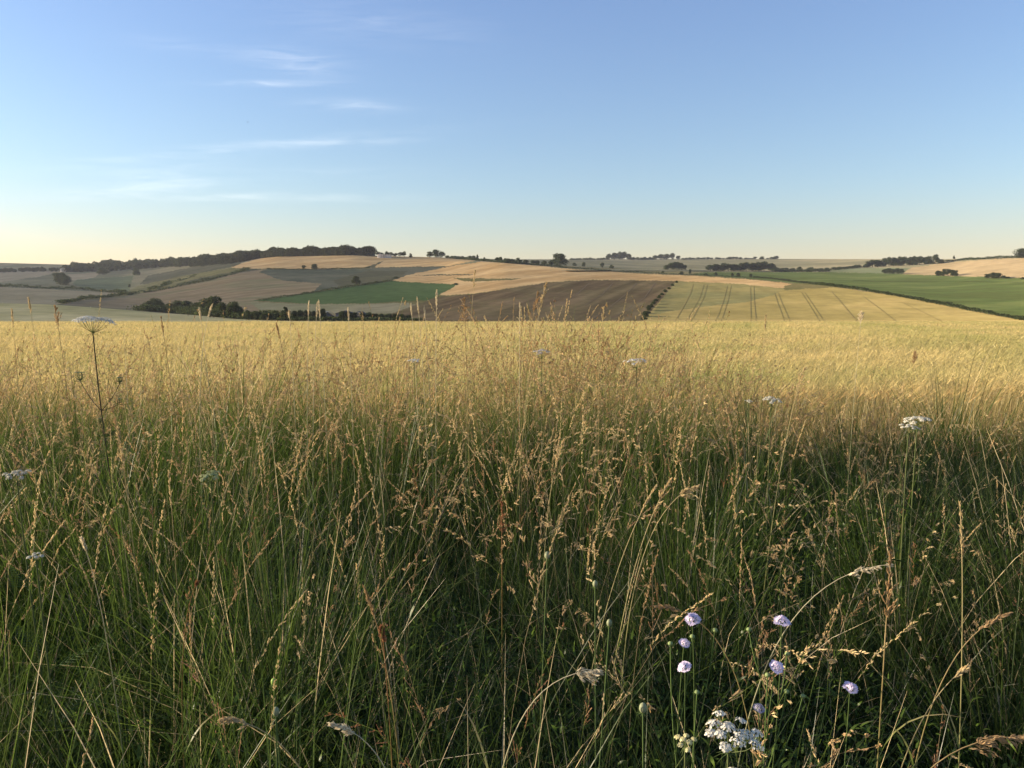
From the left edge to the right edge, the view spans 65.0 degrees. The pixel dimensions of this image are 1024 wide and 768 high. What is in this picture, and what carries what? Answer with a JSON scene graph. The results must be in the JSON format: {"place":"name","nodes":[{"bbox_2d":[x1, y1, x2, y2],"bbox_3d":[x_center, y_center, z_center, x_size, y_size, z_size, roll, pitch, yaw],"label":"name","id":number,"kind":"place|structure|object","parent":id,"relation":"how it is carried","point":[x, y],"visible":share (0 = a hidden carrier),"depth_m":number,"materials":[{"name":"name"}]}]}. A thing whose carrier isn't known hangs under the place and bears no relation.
{"place":"outdoors","nodes":[
{"label":"outdoors","id":0,"kind":"place"},
{"bbox_2d":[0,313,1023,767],"bbox_3d":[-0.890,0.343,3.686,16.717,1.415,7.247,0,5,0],"label":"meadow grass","id":1,"kind":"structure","parent":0,"point":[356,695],"depth_m":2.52,"materials":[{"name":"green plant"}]},
{"bbox_2d":[0,255,1023,327],"bbox_3d":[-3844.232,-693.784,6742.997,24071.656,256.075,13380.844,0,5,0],"label":"hills","id":2,"kind":"structure","parent":0,"point":[423,279],"depth_m":817.97,"materials":[{"name":"beige plant"}]},
{"bbox_2d":[0,266,61,271],"bbox_3d":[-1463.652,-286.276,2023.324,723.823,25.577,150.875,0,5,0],"label":"woodland","id":3,"kind":"object","parent":2,"relation":"on","point":[41,268],"visible":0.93,"depth_m":2022.41,"materials":[{"name":"green plant"}]},
{"bbox_2d":[53,272,64,284],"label":"tree","id":4,"kind":"object","parent":2,"relation":"on","point":[57,275],"visible":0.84,"depth_m":1491.03,"materials":[{"name":"green plant"}]},
{"bbox_2d":[59,275,71,284],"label":"tree","id":5,"kind":"object","parent":2,"relation":"on","point":[64,279],"visible":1,"depth_m":1484.34,"materials":[{"name":"green plant"}]},
{"bbox_2d":[0,283,132,294],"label":"hedgerow","id":6,"kind":"object","parent":2,"relation":"on","point":[71,287],"visible":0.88,"depth_m":1132.62,"materials":[{"name":"green plant"}]},
{"bbox_2d":[62,252,233,271],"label":"woodland","id":7,"kind":"object","parent":2,"relation":"on","point":[110,264],"visible":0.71,"depth_m":1981.39,"materials":[{"name":"green plant"}]},
{"bbox_2d":[55,267,251,302],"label":"hedgerow","id":8,"kind":"object","parent":2,"relation":"on","point":[81,297],"visible":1,"depth_m":1026.93,"materials":[{"name":"green plant"}]},
{"bbox_2d":[147,274,196,289],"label":"hedgerow","id":9,"kind":"object","parent":2,"relation":"on","point":[165,283],"visible":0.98,"depth_m":1172.64,"materials":[{"name":"green plant"}]},
{"bbox_2d":[196,298,207,307],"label":"tree","id":10,"kind":"object","parent":2,"relation":"on","point":[204,302],"visible":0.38,"depth_m":608.48,"materials":[{"name":"green plant"}]},
{"bbox_2d":[126,304,297,319],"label":"undergrowth","id":11,"kind":"object","parent":2,"relation":"on","point":[189,310],"visible":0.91,"depth_m":566.26,"materials":[{"name":"green plant"}]},
{"bbox_2d":[205,295,221,308],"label":"tree","id":12,"kind":"object","parent":2,"relation":"on","point":[211,300],"visible":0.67,"depth_m":545.20,"materials":[{"name":"green plant"}]},
{"bbox_2d":[173,249,259,266],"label":"woodland","id":13,"kind":"object","parent":2,"relation":"on","point":[236,256],"visible":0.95,"depth_m":1609.45,"materials":[{"name":"green plant"}]},
{"bbox_2d":[215,302,227,314],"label":"tree","id":14,"kind":"object","parent":2,"relation":"on","point":[221,307],"visible":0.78,"depth_m":508.17,"materials":[{"name":"green plant"}]},
{"bbox_2d":[225,301,239,313],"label":"tree","id":15,"kind":"object","parent":2,"relation":"on","point":[232,307],"visible":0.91,"depth_m":505.61,"materials":[{"name":"green plant"}]},
{"bbox_2d":[237,244,376,258],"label":"woodland","id":16,"kind":"object","parent":2,"relation":"on","point":[340,250],"visible":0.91,"depth_m":1434.34,"materials":[{"name":"green plant"}]},
{"bbox_2d":[266,267,370,269],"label":"hedgerow","id":17,"kind":"object","parent":2,"relation":"on","point":[316,268],"visible":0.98,"depth_m":1187.62,"materials":[{"name":"green plant"}]},
{"bbox_2d":[257,279,393,300],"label":"hedgerow","id":18,"kind":"object","parent":2,"relation":"on","point":[354,285],"visible":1,"depth_m":856.21,"materials":[{"name":"green plant"}]},
{"bbox_2d":[273,316,424,320],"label":"undergrowth","id":19,"kind":"object","parent":2,"relation":"on","point":[310,318],"visible":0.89,"depth_m":479.14,"materials":[{"name":"green plant"}]},
{"bbox_2d":[351,276,360,284],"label":"tree","id":20,"kind":"object","parent":2,"relation":"on","point":[355,279],"visible":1,"depth_m":911.13,"materials":[{"name":"green plant"}]},
{"bbox_2d":[446,256,564,266],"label":"hedgerow","id":21,"kind":"object","parent":2,"relation":"on","point":[503,261],"visible":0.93,"depth_m":1293.87,"materials":[{"name":"green plant"}]},
{"bbox_2d":[550,253,569,265],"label":"tree","id":22,"kind":"object","parent":2,"relation":"on","point":[560,258],"visible":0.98,"depth_m":1362.65,"materials":[{"name":"green plant"}]},
{"bbox_2d":[558,266,754,277],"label":"hedgerow","id":23,"kind":"object","parent":2,"relation":"on","point":[645,272],"visible":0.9,"depth_m":1314.58,"materials":[{"name":"green plant"}]},
{"bbox_2d":[748,263,758,270],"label":"tree","id":24,"kind":"object","parent":2,"relation":"on","point":[754,266],"visible":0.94,"depth_m":1630.91,"materials":[{"name":"green plant"}]},
{"bbox_2d":[770,268,829,271],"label":"hedgerow","id":25,"kind":"object","parent":2,"relation":"on","point":[806,270],"visible":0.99,"depth_m":1599.77,"materials":[{"name":"green plant"}]},
{"bbox_2d":[753,276,1023,319],"bbox_3d":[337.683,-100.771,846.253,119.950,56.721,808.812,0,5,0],"label":"hedgerow","id":26,"kind":"object","parent":2,"relation":"on","point":[1016,317],"visible":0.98,"depth_m":624.21,"materials":[{"name":"green plant"}]},
{"bbox_2d":[937,255,1023,262],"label":"hedgerow","id":27,"kind":"object","parent":2,"relation":"on","point":[988,257],"visible":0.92,"depth_m":1582.72,"materials":[{"name":"green plant"}]},
{"bbox_2d":[1012,248,1023,257],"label":"tree","id":28,"kind":"object","parent":2,"relation":"on","point":[1018,254],"visible":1,"depth_m":1466.55,"materials":[{"name":"green plant"}]},
{"bbox_2d":[0,0,1023,264],"label":"sky","id":29,"kind":"structure","parent":0,"point":[130,129],"materials":[{"name":"blue"}]},
{"bbox_2d":[0,290,1023,767],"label":"ground","id":30,"kind":"structure","parent":0,"point":[649,444],"depth_m":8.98,"materials":[{"name":"plant"}]},
{"bbox_2d":[11,308,29,526],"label":"grass stalk","id":31,"kind":"object","parent":30,"relation":"on","point":[19,399],"depth_m":2.95,"materials":[{"name":"plant"}]},
{"bbox_2d":[2,469,66,767],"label":"wild carrot","id":32,"kind":"object","parent":30,"relation":"on","point":[17,483],"visible":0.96,"depth_m":1.88,"materials":[{"name":"green plant"}]},
{"bbox_2d":[28,297,62,583],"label":"grass stalk","id":33,"kind":"object","parent":30,"relation":"on","point":[29,303],"depth_m":2.95,"materials":[{"name":"plant"}]},
{"bbox_2d":[26,552,104,767],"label":"wild carrot","id":34,"kind":"object","parent":30,"relation":"on","point":[49,669],"visible":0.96,"depth_m":1.64,"materials":[{"name":"green plant"}]},
{"bbox_2d":[54,305,87,587],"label":"grass stalk","id":35,"kind":"object","parent":30,"relation":"on","point":[56,316],"depth_m":2.84,"materials":[{"name":"plant"}]},
{"bbox_2d":[79,535,124,766],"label":"grass stalk","id":36,"kind":"object","parent":30,"relation":"on","point":[83,542],"depth_m":1.58,"materials":[{"name":"plant"}]},
{"bbox_2d":[72,315,142,616],"bbox_3d":[-1.362,0.455,2.736,0.192,1.374,0.207,0,5,0],"label":"wild carrot","id":37,"kind":"object","parent":30,"relation":"on","point":[92,331],"visible":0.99,"depth_m":2.67,"materials":[{"name":"green plant"}]},
{"bbox_2d":[92,391,145,660],"bbox_3d":[-1.106,0.601,2.267,0.150,1.172,0.023,-4,7,-36],"label":"grass stalk","id":38,"kind":"object","parent":30,"relation":"on","point":[114,420],"depth_m":2.25,"materials":[{"name":"plant"}]},
{"bbox_2d":[107,425,148,709],"bbox_3d":[-0.989,0.653,2.076,0.024,1.105,0.109,5,7,42],"label":"grass stalk","id":39,"kind":"object","parent":30,"relation":"on","point":[121,457],"depth_m":2.06,"materials":[{"name":"plant"}]},
{"bbox_2d":[143,469,184,697],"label":"grass stalk","id":40,"kind":"object","parent":30,"relation":"on","point":[170,491],"depth_m":1.96,"materials":[{"name":"plant"}]},
{"bbox_2d":[160,316,198,593],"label":"grass stalk","id":41,"kind":"object","parent":30,"relation":"on","point":[162,326],"depth_m":2.77,"materials":[{"name":"plant"}]},
{"bbox_2d":[182,578,232,767],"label":"grass stalk","id":42,"kind":"object","parent":30,"relation":"on","point":[197,582],"depth_m":1.49,"materials":[{"name":"plant"}]},
{"bbox_2d":[200,304,232,591],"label":"grass stalk","id":43,"kind":"object","parent":30,"relation":"on","point":[211,306],"depth_m":2.89,"materials":[{"name":"plant"}]},
{"bbox_2d":[198,307,234,540],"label":"grass stalk","id":44,"kind":"object","parent":30,"relation":"on","point":[199,312],"depth_m":2.93,"materials":[{"name":"plant"}]},
{"bbox_2d":[199,470,258,702],"bbox_3d":[-0.702,0.711,2.042,0.151,0.996,0.160,-3,6,-28],"label":"wild carrot","id":45,"kind":"object","parent":30,"relation":"on","point":[211,473],"visible":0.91,"depth_m":2.00,"materials":[{"name":"green plant"}]},
{"bbox_2d":[217,716,299,767],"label":"grass stalk","id":46,"kind":"object","parent":30,"relation":"on","point":[229,720],"depth_m":1.15,"materials":[{"name":"plant"}]},
{"bbox_2d":[271,678,280,767],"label":"flower bud","id":47,"kind":"object","parent":30,"relation":"on","point":[272,680],"visible":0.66,"depth_m":1.26,"materials":[{"name":"green plant"}]},
{"bbox_2d":[272,707,281,767],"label":"flower bud","id":48,"kind":"object","parent":30,"relation":"on","point":[276,712],"visible":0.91,"depth_m":1.15,"materials":[{"name":"green plant"}]},
{"bbox_2d":[284,310,302,593],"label":"grass stalk","id":49,"kind":"object","parent":30,"relation":"on","point":[289,313],"depth_m":2.97,"materials":[{"name":"plant"}]},
{"bbox_2d":[276,322,322,617],"bbox_3d":[-0.696,0.466,2.720,0.168,1.355,0.087,-2,6,-18],"label":"grass stalk","id":50,"kind":"object","parent":30,"relation":"on","point":[277,327],"depth_m":2.69,"materials":[{"name":"plant"}]},
{"bbox_2d":[302,300,310,624],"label":"grass stalk","id":51,"kind":"object","parent":30,"relation":"on","point":[308,309],"depth_m":3.06,"materials":[{"name":"plant"}]},
{"bbox_2d":[301,302,317,602],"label":"grass stalk","id":52,"kind":"object","parent":30,"relation":"on","point":[313,421],"depth_m":3.07,"materials":[{"name":"plant"}]},
{"bbox_2d":[308,300,335,659],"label":"grass stalk","id":53,"kind":"object","parent":30,"relation":"on","point":[325,421],"depth_m":3.06,"materials":[{"name":"plant"}]},
{"bbox_2d":[347,308,357,565],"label":"grass stalk","id":54,"kind":"object","parent":30,"relation":"on","point":[352,425],"depth_m":3.18,"materials":[{"name":"plant"}]},
{"bbox_2d":[326,721,384,767],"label":"grass stalk","id":55,"kind":"object","parent":30,"relation":"on","point":[346,730],"depth_m":1.13,"materials":[{"name":"plant"}]},
{"bbox_2d":[362,584,399,767],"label":"grass stalk","id":56,"kind":"object","parent":30,"relation":"on","point":[370,604],"depth_m":1.36,"materials":[{"name":"plant"}]},
{"bbox_2d":[378,623,392,767],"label":"grass stalk","id":57,"kind":"object","parent":30,"relation":"on","point":[381,632],"depth_m":1.27,"materials":[{"name":"plant"}]},
{"bbox_2d":[402,359,431,571],"bbox_3d":[-0.478,0.441,4.084,0.146,1.144,0.169,-1,6,-12],"label":"wild carrot","id":58,"kind":"object","parent":30,"relation":"on","point":[415,423],"visible":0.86,"depth_m":4.05,"materials":[{"name":"green plant"}]},
{"bbox_2d":[403,297,430,554],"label":"grass stalk","id":59,"kind":"object","parent":30,"relation":"on","point":[425,413],"depth_m":3.27,"materials":[{"name":"plant"}]},
{"bbox_2d":[410,304,443,588],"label":"grass stalk","id":60,"kind":"object","parent":30,"relation":"on","point":[418,430],"depth_m":3.28,"materials":[{"name":"plant"}]},
{"bbox_2d":[420,290,437,620],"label":"grass stalk","id":61,"kind":"object","parent":30,"relation":"on","point":[429,441],"depth_m":3.03,"materials":[{"name":"plant"}]},
{"bbox_2d":[424,305,435,566],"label":"grass stalk","id":62,"kind":"object","parent":30,"relation":"on","point":[430,415],"depth_m":3.27,"materials":[{"name":"plant"}]},
{"bbox_2d":[458,297,473,608],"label":"grass stalk","id":63,"kind":"object","parent":30,"relation":"on","point":[464,310],"depth_m":3.12,"materials":[{"name":"plant"}]},
{"bbox_2d":[458,270,475,606],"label":"grass stalk","id":64,"kind":"object","parent":30,"relation":"on","point":[467,398],"depth_m":3.06,"materials":[{"name":"plant"}]},
{"bbox_2d":[458,501,510,766],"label":"grass stalk","id":65,"kind":"object","parent":30,"relation":"on","point":[502,505],"depth_m":1.87,"materials":[{"name":"plant"}]},
{"bbox_2d":[0,319,1023,474],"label":"barley","id":66,"kind":"object","parent":30,"relation":"on","point":[923,340],"visible":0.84,"depth_m":12.56,"materials":[{"name":"yellow plant"}]},
{"bbox_2d":[519,302,531,554],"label":"grass stalk","id":67,"kind":"object","parent":30,"relation":"on","point":[519,416],"depth_m":3.47,"materials":[{"name":"plant"}]},
{"bbox_2d":[514,291,540,569],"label":"grass stalk","id":68,"kind":"object","parent":30,"relation":"on","point":[536,301],"depth_m":3.20,"materials":[{"name":"plant"}]},
{"bbox_2d":[457,667,603,767],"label":"grass stalk","id":69,"kind":"object","parent":30,"relation":"on","point":[594,673],"depth_m":1.21,"materials":[{"name":"plant"}]},
{"bbox_2d":[513,280,548,580],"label":"grass stalk","id":70,"kind":"object","parent":30,"relation":"on","point":[541,297],"depth_m":3.23,"materials":[{"name":"plant"}]},
{"bbox_2d":[511,307,553,578],"bbox_3d":[0.043,0.385,3.317,0.282,1.402,0.022,3,6,31],"label":"grass stalk","id":71,"kind":"object","parent":30,"relation":"on","point":[531,378],"depth_m":3.24,"materials":[{"name":"plant"}]},
{"bbox_2d":[503,438,566,726],"bbox_3d":[0.059,0.665,2.289,0.184,1.041,0.065,-1,5,-5],"label":"grass stalk","id":72,"kind":"object","parent":30,"relation":"on","point":[562,446],"depth_m":2.26,"materials":[{"name":"plant"}]},
{"bbox_2d":[533,349,550,502],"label":"wild carrot","id":73,"kind":"object","parent":30,"relation":"on","point":[541,389],"visible":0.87,"depth_m":4.33,"materials":[{"name":"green plant"}]},
{"bbox_2d":[538,551,549,766],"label":"flower bud","id":74,"kind":"object","parent":30,"relation":"on","point":[546,554],"visible":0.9,"depth_m":1.57,"materials":[{"name":"green plant"}]},
{"bbox_2d":[584,321,603,610],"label":"grass stalk","id":75,"kind":"object","parent":30,"relation":"on","point":[598,330],"depth_m":2.90,"materials":[{"name":"plant"}]},
{"bbox_2d":[592,580,597,767],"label":"flower bud","id":76,"kind":"object","parent":30,"relation":"on","point":[595,583],"visible":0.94,"depth_m":1.51,"materials":[{"name":"green plant"}]},
{"bbox_2d":[593,306,604,538],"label":"grass stalk","id":77,"kind":"object","parent":30,"relation":"on","point":[603,318],"depth_m":3.64,"materials":[{"name":"plant"}]},
{"bbox_2d":[599,619,612,767],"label":"flower bud","id":78,"kind":"object","parent":30,"relation":"on","point":[609,622],"visible":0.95,"depth_m":1.41,"materials":[{"name":"green plant"}]},
{"bbox_2d":[560,484,657,767],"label":"grass stalk","id":79,"kind":"object","parent":30,"relation":"on","point":[648,498],"depth_m":1.77,"materials":[{"name":"plant"}]},
{"bbox_2d":[623,358,646,541],"bbox_3d":[0.574,0.459,3.789,0.121,1.165,0.202,0,5,0],"label":"wild carrot","id":80,"kind":"object","parent":30,"relation":"on","point":[633,360],"visible":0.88,"depth_m":3.74,"materials":[{"name":"green plant"}]},
{"bbox_2d":[601,477,672,765],"bbox_3d":[0.281,0.715,1.844,0.092,1.026,0.166,-5,7,-40],"label":"grass stalk","id":81,"kind":"object","parent":30,"relation":"on","point":[661,495],"depth_m":1.81,"materials":[{"name":"plant"}]},
{"bbox_2d":[636,702,647,767],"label":"flower bud","id":82,"kind":"object","parent":30,"relation":"on","point":[642,707],"visible":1,"depth_m":1.17,"materials":[{"name":"green plant"}]},
{"bbox_2d":[619,484,700,759],"bbox_3d":[0.325,0.724,1.769,0.164,1.022,0.118,0,5,0],"label":"grass stalk","id":83,"kind":"object","parent":30,"relation":"on","point":[694,487],"depth_m":1.75,"materials":[{"name":"plant"}]},
{"bbox_2d":[668,634,694,767],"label":"scabious","id":84,"kind":"object","parent":30,"relation":"on","point":[684,643],"visible":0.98,"depth_m":1.28,"materials":[{"name":"green plant"}]},
{"bbox_2d":[674,733,696,767],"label":"wild carrot","id":85,"kind":"object","parent":30,"relation":"on","point":[688,742],"visible":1,"depth_m":1.18,"materials":[{"name":"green plant"}]},
{"bbox_2d":[677,661,699,767],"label":"scabious","id":86,"kind":"object","parent":30,"relation":"on","point":[681,666],"visible":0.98,"depth_m":1.25,"materials":[{"name":"purple plant"}]},
{"bbox_2d":[684,612,717,767],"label":"scabious","id":87,"kind":"object","parent":30,"relation":"on","point":[692,621],"visible":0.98,"depth_m":1.29,"materials":[{"name":"purple plant"}]},
{"bbox_2d":[653,603,754,767],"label":"grass stalk","id":88,"kind":"object","parent":30,"relation":"on","point":[665,607],"depth_m":1.29,"materials":[{"name":"plant"}]},
{"bbox_2d":[704,710,764,767],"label":"wild carrot","id":89,"kind":"object","parent":30,"relation":"on","point":[727,750],"visible":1,"depth_m":1.13,"materials":[{"name":"white plant"}]},
{"bbox_2d":[734,399,770,590],"bbox_3d":[0.992,0.570,3.392,0.096,1.020,0.188,-5,7,-42],"label":"wild carrot","id":90,"kind":"object","parent":30,"relation":"on","point":[749,400],"visible":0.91,"depth_m":3.38,"materials":[{"name":"green plant"}]},
{"bbox_2d":[738,314,766,625],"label":"grass stalk","id":91,"kind":"object","parent":30,"relation":"on","point":[758,434],"depth_m":3.08,"materials":[{"name":"plant"}]},
{"bbox_2d":[753,703,764,767],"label":"scabious","id":92,"kind":"object","parent":30,"relation":"on","point":[757,708],"visible":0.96,"depth_m":1.34,"materials":[{"name":"purple plant"}]},
{"bbox_2d":[745,396,787,607],"bbox_3d":[1.011,0.570,3.201,0.123,1.056,0.195,-5,7,-43],"label":"wild carrot","id":93,"kind":"object","parent":30,"relation":"on","point":[770,403],"visible":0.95,"depth_m":3.18,"materials":[{"name":"green plant"}]},
{"bbox_2d":[746,615,791,767],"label":"scabious","id":94,"kind":"object","parent":30,"relation":"on","point":[781,622],"visible":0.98,"depth_m":1.32,"materials":[{"name":"purple plant"}]},
{"bbox_2d":[758,367,806,646],"bbox_3d":[0.859,0.544,2.635,0.073,1.215,0.188,-2,6,-19],"label":"grass stalk","id":95,"kind":"object","parent":30,"relation":"on","point":[801,374],"depth_m":2.60,"materials":[{"name":"plant"}]},
{"bbox_2d":[763,659,805,767],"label":"scabious","id":96,"kind":"object","parent":30,"relation":"on","point":[775,668],"visible":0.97,"depth_m":1.26,"materials":[{"name":"purple plant"}]},
{"bbox_2d":[702,563,893,767],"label":"grass stalk","id":97,"kind":"object","parent":30,"relation":"on","point":[855,571],"depth_m":1.46,"materials":[{"name":"plant"}]},
{"bbox_2d":[834,311,863,570],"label":"grass stalk","id":98,"kind":"object","parent":30,"relation":"on","point":[861,316],"depth_m":3.26,"materials":[{"name":"plant"}]},
{"bbox_2d":[842,681,858,767],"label":"scabious","id":99,"kind":"object","parent":30,"relation":"on","point":[850,687],"visible":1,"depth_m":1.23,"materials":[{"name":"purple plant"}]},
{"bbox_2d":[875,424,920,726],"bbox_3d":[1.217,0.639,2.556,0.103,1.042,0.217,0,5,0],"label":"wild carrot","id":100,"kind":"object","parent":30,"relation":"on","point":[892,510],"visible":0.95,"depth_m":2.52,"materials":[{"name":"green plant"}]},
{"bbox_2d":[881,351,917,635],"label":"grass stalk","id":101,"kind":"object","parent":30,"relation":"on","point":[914,357],"depth_m":2.63,"materials":[{"name":"plant"}]},
{"bbox_2d":[873,416,931,653],"bbox_3d":[1.279,0.627,2.586,0.194,1.058,0.140,0,5,0],"label":"wild carrot","id":102,"kind":"object","parent":30,"relation":"on","point":[912,423],"visible":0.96,"depth_m":2.55,"materials":[{"name":"green plant"}]},
{"bbox_2d":[877,551,961,767],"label":"grass stalk","id":103,"kind":"object","parent":30,"relation":"on","point":[888,583],"depth_m":1.40,"materials":[{"name":"plant"}]},
{"bbox_2d":[901,664,969,767],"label":"grass stalk","id":104,"kind":"object","parent":30,"relation":"on","point":[962,670],"depth_m":1.26,"materials":[{"name":"plant"}]},
{"bbox_2d":[860,612,1012,767],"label":"grass stalk","id":105,"kind":"object","parent":30,"relation":"on","point":[991,623],"depth_m":1.31,"materials":[{"name":"plant"}]},
{"bbox_2d":[932,500,963,767],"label":"grass stalk","id":106,"kind":"object","parent":30,"relation":"on","point":[961,544],"depth_m":1.63,"materials":[{"name":"plant"}]},
{"bbox_2d":[931,734,1023,767],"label":"grass stalk","id":107,"kind":"object","parent":30,"relation":"on","point":[1018,738],"depth_m":1.18,"materials":[{"name":"plant"}]},
{"bbox_2d":[583,270,788,271],"bbox_3d":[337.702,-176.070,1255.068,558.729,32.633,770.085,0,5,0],"label":"farm track","id":108,"kind":"structure","parent":0,"point":[635,270],"depth_m":1379.60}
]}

